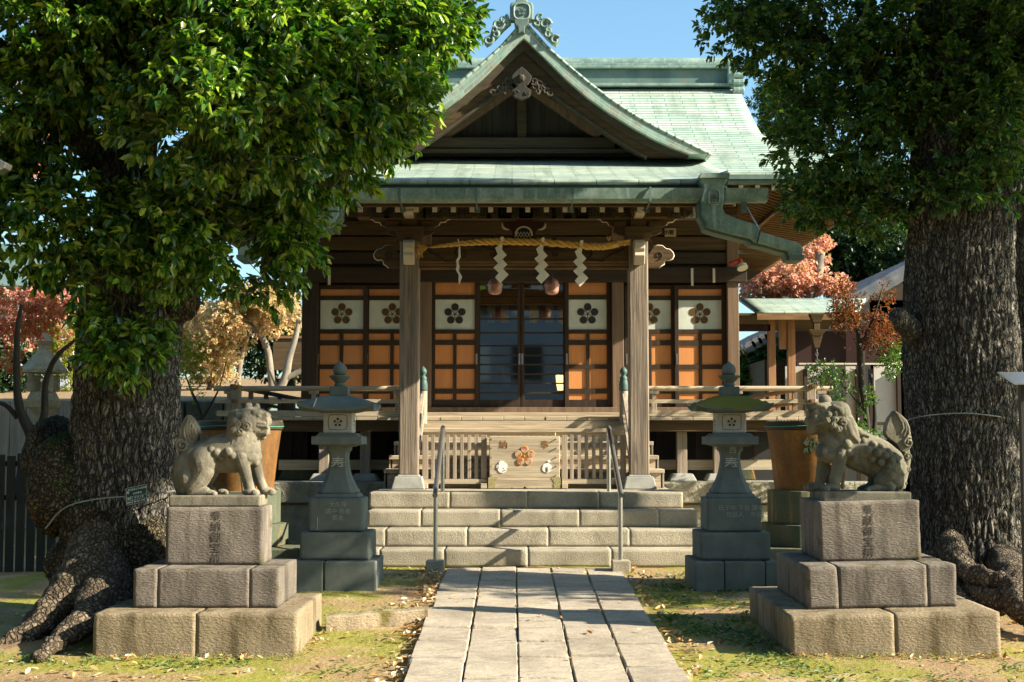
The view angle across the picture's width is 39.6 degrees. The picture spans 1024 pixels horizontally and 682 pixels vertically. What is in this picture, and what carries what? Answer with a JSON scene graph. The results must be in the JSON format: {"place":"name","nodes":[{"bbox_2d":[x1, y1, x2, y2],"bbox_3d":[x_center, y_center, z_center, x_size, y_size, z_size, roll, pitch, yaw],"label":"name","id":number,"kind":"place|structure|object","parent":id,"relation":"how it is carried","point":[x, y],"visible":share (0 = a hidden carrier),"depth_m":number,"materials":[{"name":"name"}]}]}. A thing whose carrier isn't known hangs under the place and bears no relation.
{"place":"outdoors","nodes":[
{"label":"outdoors","id":0,"kind":"place"},
{"bbox_2d":[0,160,11,174],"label":"lamp head","id":1,"kind":"object","parent":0,"point":[5,167],"visible":1,"depth_m":9.64},
{"bbox_2d":[0,376,300,400],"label":"hillside","id":2,"kind":"structure","parent":0,"point":[186,395],"depth_m":30.06,"materials":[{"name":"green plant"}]},
{"bbox_2d":[0,332,44,392],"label":"evergreen tree","id":3,"kind":"object","parent":2,"relation":"on","point":[6,385],"visible":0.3,"depth_m":33.27,"materials":[{"name":"green plant"}]},
{"bbox_2d":[0,81,78,357],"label":"maple tree","id":4,"kind":"object","parent":2,"relation":"on","point":[31,346],"visible":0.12,"depth_m":33.84,"materials":[{"name":"plant"}]},
{"bbox_2d":[24,319,74,391],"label":"maple tree","id":5,"kind":"object","parent":2,"relation":"on","point":[65,363],"visible":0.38,"depth_m":33.83,"materials":[{"name":"yellow plant"}]},
{"bbox_2d":[76,288,249,374],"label":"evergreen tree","id":6,"kind":"object","parent":2,"relation":"on","point":[203,299],"depth_m":43.38,"materials":[{"name":"green plant"}]},
{"bbox_2d":[180,305,250,390],"bbox_3d":[-7.688,0.287,35.051,1.921,2.616,1.946,3,-5,-41],"label":"maple tree","id":7,"kind":"object","parent":2,"relation":"on","point":[210,382],"visible":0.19,"depth_m":34.80,"materials":[{"name":"autumn leaves"},{"name":"bark"}]},
{"bbox_2d":[186,277,301,404],"bbox_3d":[-6.363,-0.006,34.117,2.825,3.078,1.994,0,-4,0],"label":"maple tree","id":8,"kind":"object","parent":2,"relation":"on","point":[218,328],"visible":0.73,"depth_m":33.83,"materials":[{"name":"autumn leaves"},{"name":"bark"}]},
{"bbox_2d":[234,291,301,416],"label":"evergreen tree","id":9,"kind":"object","parent":2,"relation":"on","point":[257,363],"visible":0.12,"depth_m":43.29,"materials":[{"name":"green plant"}]},
{"bbox_2d":[263,297,301,410],"bbox_3d":[-5.176,0.311,33.037,1.214,2.873,1.075,-3,-5,40],"label":"leaning tree","id":10,"kind":"object","parent":2,"relation":"on","point":[287,374],"visible":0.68,"depth_m":33.00,"materials":[{"name":"autumn leaves"},{"name":"bark"}]},
{"bbox_2d":[273,336,301,369],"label":"hill fence","id":11,"kind":"object","parent":2,"relation":"on","point":[281,344],"visible":0.25,"depth_m":40.07,"materials":[{"name":"brown wood"}]},
{"bbox_2d":[0,0,914,416],"label":"sky","id":12,"kind":"structure","parent":0,"point":[586,28],"materials":[{"name":"blue"}]},
{"bbox_2d":[0,528,1023,681],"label":"ground","id":13,"kind":"structure","parent":0,"point":[16,584],"depth_m":9.84,"materials":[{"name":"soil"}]},
{"bbox_2d":[0,453,55,571],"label":"slat fence","id":14,"kind":"object","parent":13,"relation":"on","point":[11,463],"visible":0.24,"depth_m":14.21,"materials":[{"name":"grey wood"}]},
{"bbox_2d":[0,401,69,527],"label":"board fence","id":15,"kind":"object","parent":13,"relation":"on","point":[12,438],"visible":0.06,"depth_m":20.96,"materials":[{"name":"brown wood"}]},
{"bbox_2d":[0,284,77,500],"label":"maple tree","id":16,"kind":"object","parent":13,"relation":"on","point":[20,328],"visible":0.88,"depth_m":15.82,"materials":[{"name":"red plant"}]},
{"bbox_2d":[0,243,83,452],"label":"pale house","id":17,"kind":"structure","parent":13,"relation":"on","point":[3,280],"depth_m":42.17,"materials":[{"name":"white"}]},
{"bbox_2d":[21,332,66,424],"bbox_3d":[-6.260,0.974,18.978,0.571,2.292,0.582,0,-4,0],"label":"stone lantern","id":18,"kind":"object","parent":13,"relation":"on","point":[39,360],"visible":0.6,"depth_m":18.87,"materials":[{"name":"grey stone"}]},
{"bbox_2d":[9,401,262,455],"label":"retaining wall","id":19,"kind":"structure","parent":13,"relation":"on","point":[188,408],"depth_m":21.97,"materials":[{"name":"stone"}]},
{"bbox_2d":[179,330,226,440],"bbox_3d":[-4.217,0.902,18.502,0.721,2.104,0.757,4,-5,-42],"label":"sapling","id":20,"kind":"object","parent":13,"relation":"on","point":[188,357],"visible":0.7,"depth_m":18.50,"materials":[{"name":"plant"}]},
{"bbox_2d":[93,505,321,656],"bbox_3d":[-2.199,1.832,10.529,1.420,1.202,1.304,0,-4,0],"label":"lion pedestal","id":21,"kind":"object","parent":13,"relation":"on","point":[219,580],"visible":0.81,"depth_m":10.18,"materials":[{"name":"stone"}]},
{"bbox_2d":[169,403,275,506],"bbox_3d":[-2.188,0.858,10.806,0.765,0.779,0.360,0,-4,0],"label":"stone lion","id":22,"kind":"object","parent":21,"relation":"on","point":[199,466],"visible":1,"depth_m":10.69},
{"bbox_2d":[0,0,494,663],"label":"camphor tree","id":23,"kind":"object","parent":13,"relation":"on","point":[268,106],"visible":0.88,"depth_m":10.77,"materials":[{"name":"green plant"}]},
{"bbox_2d":[45,490,174,529],"bbox_3d":[-3.080,1.312,11.022,1.030,0.298,0.350,1,-4,-17],"label":"guy wire","id":24,"kind":"object","parent":23,"relation":"attached to","point":[98,499],"visible":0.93,"depth_m":10.94,"materials":[{"name":"grey metal"}]},
{"bbox_2d":[125,484,146,505],"bbox_3d":[-2.873,1.177,10.875,0.168,0.169,0.007,0,-4,0],"label":"tree sign","id":25,"kind":"object","parent":23,"relation":"attached to","point":[136,494],"visible":1,"depth_m":10.87,"materials":[{"name":"green metal"}]},
{"bbox_2d":[198,420,299,558],"bbox_3d":[-3.049,1.671,15.923,1.500,1.563,1.440,0,-4,0],"label":"rain tub","id":26,"kind":"object","parent":13,"relation":"on","point":[283,546],"visible":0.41,"depth_m":15.67,"materials":[{"name":"orange wood"}]},
{"bbox_2d":[296,362,382,591],"bbox_3d":[-1.618,1.306,13.307,0.770,2.230,0.770,0,-4,0],"label":"stone lantern","id":27,"kind":"object","parent":13,"relation":"on","point":[337,544],"visible":1,"depth_m":13.04,"materials":[{"name":"stone"}]},
{"bbox_2d":[326,606,428,631],"bbox_3d":[-1.035,2.227,11.048,0.895,0.272,0.145,2,-4,-25],"label":"kerb stone","id":28,"kind":"object","parent":13,"relation":"on","point":[362,620],"visible":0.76,"depth_m":10.98,"materials":[{"name":"beige stone"}]},
{"bbox_2d":[0,571,1023,681],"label":"weeds","id":29,"kind":"object","parent":13,"relation":"on","point":[752,635],"visible":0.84,"depth_m":10.18,"materials":[{"name":"green plant"}]},
{"bbox_2d":[8,566,1023,681],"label":"fallen leaves","id":30,"kind":"object","parent":13,"relation":"on","point":[74,674],"visible":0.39,"depth_m":9.92,"materials":[{"name":"brown plant"}]},
{"bbox_2d":[368,487,701,566],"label":"stone staircase","id":31,"kind":"structure","parent":13,"relation":"on","point":[526,527],"depth_m":15.26,"materials":[{"name":"stone"}]},
{"bbox_2d":[426,425,444,572],"bbox_3d":[-0.765,1.661,14.999,0.180,1.556,1.774,0,-4,0],"label":"handrail","id":32,"kind":"object","parent":31,"relation":"on","point":[435,563],"visible":0.85,"depth_m":14.23,"materials":[{"name":"metal"}]},
{"bbox_2d":[422,435,486,488],"bbox_3d":[-0.682,1.434,16.941,0.767,0.633,0.300,0,-4,0],"label":"picket fence","id":33,"kind":"object","parent":31,"relation":"on","point":[461,445],"visible":0.87,"depth_m":16.88,"materials":[{"name":"brown wood"}]},
{"bbox_2d":[488,436,560,487],"bbox_3d":[0.146,1.448,17.064,0.856,0.623,0.533,0,-4,0],"label":"offering box","id":34,"kind":"object","parent":31,"relation":"on","point":[523,461],"visible":1,"depth_m":16.82,"materials":[{"name":"brown wood"}]},
{"bbox_2d":[561,435,625,488],"bbox_3d":[0.978,1.434,16.941,0.778,0.633,0.300,0,-4,0],"label":"picket fence","id":35,"kind":"object","parent":31,"relation":"on","point":[586,445],"visible":0.77,"depth_m":16.88,"materials":[{"name":"brown wood"}]},
{"bbox_2d":[606,425,629,572],"bbox_3d":[1.084,1.661,14.999,0.180,1.556,1.774,0,-4,0],"label":"handrail","id":36,"kind":"object","parent":31,"relation":"on","point":[620,564],"visible":0.82,"depth_m":14.23,"materials":[{"name":"metal"}]},
{"bbox_2d":[164,0,908,539],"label":"shrine hall","id":37,"kind":"structure","parent":13,"relation":"on","point":[656,162],"depth_m":18.34,"materials":[{"name":"brown wood"}]},
{"bbox_2d":[318,285,367,398],"bbox_3d":[-2.340,0.067,19.540,0.701,1.683,0.044,0,-4,0],"label":"sliding door","id":38,"kind":"structure","parent":37,"relation":"in","point":[343,309],"depth_m":19.54,"materials":[{"name":"brown wood"}]},
{"bbox_2d":[367,285,399,406],"bbox_3d":[-1.652,0.068,19.590,0.747,1.687,0.044,0,-4,0],"label":"sliding door","id":39,"kind":"structure","parent":37,"relation":"in","point":[383,320],"depth_m":19.59,"materials":[{"name":"brown wood"}]},
{"bbox_2d":[431,283,478,406],"bbox_3d":[-0.782,-0.002,19.505,0.649,1.818,0.044,0,-4,0],"label":"sliding door","id":40,"kind":"structure","parent":37,"relation":"in","point":[455,307],"depth_m":19.50,"materials":[{"name":"brown wood"}]},
{"bbox_2d":[487,270,502,294],"bbox_3d":[-0.211,-0.872,17.702,0.198,0.598,0.198,0,-4,0],"label":"shrine bell","id":41,"kind":"object","parent":37,"relation":"hanging from","point":[494,285],"visible":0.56,"depth_m":17.62,"materials":[{"name":"orange metal"}]},
{"bbox_2d":[479,283,520,406],"bbox_3d":[-0.180,-0.002,19.550,0.623,1.822,0.044,0,-4,0],"label":"sliding door","id":42,"kind":"structure","parent":37,"relation":"in","point":[482,403],"depth_m":19.51,"materials":[{"name":"brown glass"}]},
{"bbox_2d":[480,368,562,399],"bbox_3d":[0.145,0.871,23.095,1.800,0.850,0.600,0,-4,0],"label":"altar table","id":43,"kind":"object","parent":37,"relation":"on","point":[505,387],"visible":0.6,"depth_m":22.89,"materials":[{"name":"brown wood"}]},
{"bbox_2d":[414,235,630,258],"bbox_3d":[0.123,-1.111,16.796,2.566,0.281,0.102,0,-4,0],"label":"straw rope","id":44,"kind":"object","parent":37,"relation":"hanging from","point":[550,243],"visible":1,"depth_m":16.77,"materials":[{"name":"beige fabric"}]},
{"bbox_2d":[456,239,461,284],"bbox_3d":[-0.623,-0.929,16.730,0.075,0.552,0.022,0,-4,0],"label":"paper streamer","id":45,"kind":"object","parent":44,"relation":"hanging from","point":[457,266],"visible":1,"depth_m":16.73,"materials":[{"name":"white paper"}]},
{"bbox_2d":[494,237,508,282],"bbox_3d":[-0.128,-0.954,16.732,0.179,0.552,0.022,0,-4,0],"label":"paper streamer","id":46,"kind":"object","parent":44,"relation":"hanging from","point":[502,275],"visible":1,"depth_m":16.73,"materials":[{"name":"white paper"}]},
{"bbox_2d":[535,237,548,283],"bbox_3d":[0.353,-0.947,16.731,0.179,0.552,0.022,0,-4,0],"label":"paper streamer","id":47,"kind":"object","parent":44,"relation":"hanging from","point":[542,276],"visible":1,"depth_m":16.73,"materials":[{"name":"white paper"}]},
{"bbox_2d":[573,240,587,285],"bbox_3d":[0.809,-0.913,16.729,0.178,0.552,0.022,0,-4,0],"label":"paper streamer","id":48,"kind":"object","parent":44,"relation":"hanging from","point":[581,279],"visible":1,"depth_m":16.73,"materials":[{"name":"white paper"}]},
{"bbox_2d":[520,283,564,406],"bbox_3d":[0.435,-0.002,19.550,0.643,1.822,0.044,0,-4,0],"label":"sliding door","id":49,"kind":"structure","parent":37,"relation":"in","point":[524,403],"depth_m":19.51,"materials":[{"name":"brown glass"}]},
{"bbox_2d":[544,270,559,294],"bbox_3d":[0.495,-0.872,17.702,0.198,0.598,0.198,0,-4,0],"label":"shrine bell","id":50,"kind":"object","parent":37,"relation":"hanging from","point":[551,285],"visible":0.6,"depth_m":17.62,"materials":[{"name":"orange metal"}]},
{"bbox_2d":[554,375,562,399],"bbox_3d":[0.713,0.782,20.294,0.221,0.641,0.221,0,-4,0],"label":"floor lantern","id":51,"kind":"object","parent":37,"relation":"on","point":[558,378],"visible":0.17,"depth_m":20.23,"materials":[{"name":"paper"}]},
{"bbox_2d":[565,283,610,406],"bbox_3d":[1.040,-0.002,19.505,0.632,1.818,0.044,0,-4,0],"label":"sliding door","id":52,"kind":"structure","parent":37,"relation":"in","point":[587,305],"depth_m":19.50,"materials":[{"name":"orange wood"}]},
{"bbox_2d":[624,285,674,406],"bbox_3d":[1.898,0.068,19.590,0.696,1.687,0.044,0,-4,0],"label":"sliding door","id":53,"kind":"structure","parent":37,"relation":"in","point":[660,297],"depth_m":19.59,"materials":[{"name":"orange wood"}]},
{"bbox_2d":[674,285,725,406],"bbox_3d":[2.586,0.067,19.540,0.702,1.683,0.044,0,-4,0],"label":"sliding door","id":54,"kind":"structure","parent":37,"relation":"in","point":[699,310],"depth_m":19.54,"materials":[{"name":"orange wood"}]},
{"bbox_2d":[729,258,747,270],"bbox_3d":[3.053,-1.032,19.277,0.146,0.186,0.331,3,-5,-37],"label":"spotlight","id":55,"kind":"object","parent":37,"relation":"attached to","point":[742,266],"visible":1,"depth_m":19.20,"materials":[{"name":"white plastic"}]},
{"bbox_2d":[97,610,1009,660],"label":"fallen leaves","id":56,"kind":"object","parent":13,"relation":"on","point":[242,655],"visible":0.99,"depth_m":9.80,"materials":[{"name":"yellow plant"}]},
{"bbox_2d":[367,565,744,681],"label":"fallen leaves","id":57,"kind":"object","parent":13,"relation":"on","point":[407,630],"visible":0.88,"depth_m":10.71,"materials":[{"name":"yellow plant"}]},
{"bbox_2d":[685,362,776,591],"bbox_3d":[2.040,1.306,13.307,0.770,2.230,0.770,0,-4,0],"label":"stone lantern","id":58,"kind":"object","parent":13,"relation":"on","point":[731,544],"visible":0.98,"depth_m":13.05,"materials":[{"name":"stone"}]},
{"bbox_2d":[739,343,786,395],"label":"evergreen tree","id":59,"kind":"object","parent":13,"relation":"on","point":[755,356],"visible":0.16,"depth_m":32.25,"materials":[{"name":"green plant"}]},
{"bbox_2d":[739,331,796,416],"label":"tiled building","id":60,"kind":"structure","parent":13,"relation":"on","point":[752,343],"depth_m":30.04,"materials":[{"name":"grey tile"}]},
{"bbox_2d":[744,67,803,354],"bbox_3d":[6.423,-1.479,34.190,2.001,10.475,2.687,0,-4,0],"label":"pine tree","id":61,"kind":"object","parent":13,"relation":"on","point":[761,97],"visible":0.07,"depth_m":34.30,"materials":[{"name":"green plant"}]},
{"bbox_2d":[739,233,853,297],"bbox_3d":[6.235,-1.499,31.228,2.647,1.962,1.895,1,-4,-13],"label":"maple tree","id":62,"kind":"object","parent":13,"relation":"on","point":[812,280],"visible":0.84,"depth_m":30.88,"materials":[{"name":"plant"}]},
{"bbox_2d":[762,420,840,559],"bbox_3d":[3.322,1.671,15.923,1.500,1.563,1.440,0,-4,0],"label":"rain tub","id":63,"kind":"object","parent":13,"relation":"on","point":[792,445],"visible":0.42,"depth_m":15.60,"materials":[{"name":"orange wood"}]},
{"bbox_2d":[739,298,909,491],"bbox_3d":[7.580,1.121,25.975,7.480,4.148,4.220,0,-4,0],"label":"covered corridor","id":64,"kind":"object","parent":13,"relation":"on","point":[789,321],"visible":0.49,"depth_m":24.57,"materials":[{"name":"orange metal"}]},
{"bbox_2d":[806,314,826,398],"bbox_3d":[5.088,0.558,23.718,0.297,2.023,0.218,0,-4,0],"label":"rain chain","id":65,"kind":"object","parent":64,"relation":"hanging from","point":[816,332],"visible":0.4,"depth_m":23.70,"materials":[{"name":"brown metal"}]},
{"bbox_2d":[788,213,906,297],"bbox_3d":[8.488,0.286,36.079,3.199,7.224,4.381,0,-4,0],"label":"evergreen tree","id":66,"kind":"object","parent":13,"relation":"on","point":[854,260],"visible":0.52,"depth_m":34.65,"materials":[{"name":"green plant"}]},
{"bbox_2d":[804,276,901,437],"bbox_3d":[4.289,0.329,17.442,1.289,2.294,1.070,4,-5,-42],"label":"maple tree","id":67,"kind":"object","parent":13,"relation":"on","point":[844,312],"visible":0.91,"depth_m":17.45,"materials":[{"name":"red plant"}]},
{"bbox_2d":[691,0,1023,625],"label":"camphor tree","id":68,"kind":"object","parent":13,"relation":"on","point":[950,114],"visible":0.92,"depth_m":12.28,"materials":[{"name":"green plant"}]},
{"bbox_2d":[907,413,1018,420],"bbox_3d":[3.875,0.661,12.215,0.978,0.087,0.406,-1,-4,15],"label":"guy wire","id":69,"kind":"object","parent":68,"relation":"attached to","point":[954,413],"visible":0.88,"depth_m":12.08,"materials":[{"name":"metal"}]},
{"bbox_2d":[828,261,909,490],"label":"tiled building","id":70,"kind":"structure","parent":13,"relation":"on","point":[894,275],"depth_m":27.60,"materials":[{"name":"grey tile"}]},
{"bbox_2d":[749,497,1000,656],"bbox_3d":[2.654,1.815,10.729,1.460,1.234,1.724,-1,-3,0],"label":"lion pedestal","id":71,"kind":"object","parent":13,"relation":"on","point":[856,577],"visible":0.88,"depth_m":10.19,"materials":[{"name":"stone"}]},
{"bbox_2d":[804,395,911,500],"bbox_3d":[2.670,0.820,10.970,0.817,0.814,0.500,0,-4,0],"label":"stone lion","id":72,"kind":"object","parent":71,"relation":"on","point":[846,442],"visible":0.99,"depth_m":10.87},
{"bbox_2d":[886,210,907,245],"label":"evergreen tree","id":73,"kind":"object","parent":13,"relation":"on","point":[903,229],"visible":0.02,"depth_m":36.88,"materials":[{"name":"green plant"}]},
{"bbox_2d":[997,372,1023,617],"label":"notice board","id":74,"kind":"object","parent":13,"relation":"on","point":[1015,378],"visible":1,"depth_m":10.54,"materials":[{"name":"metal"}]},
{"bbox_2d":[1011,24,1023,371],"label":"edge tree","id":75,"kind":"object","parent":13,"relation":"on","point":[1019,268],"visible":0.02,"depth_m":14.43,"materials":[{"name":"green plant"}]},
{"bbox_2d":[403,566,689,681],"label":"stone path","id":76,"kind":"structure","parent":0,"point":[441,652],"depth_m":10.53,"materials":[{"name":"grey stone"}]},
{"bbox_2d":[452,567,641,658],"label":"fallen leaves","id":77,"kind":"object","parent":76,"relation":"on","point":[588,631],"visible":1,"depth_m":11.21,"materials":[{"name":"brown plant"}]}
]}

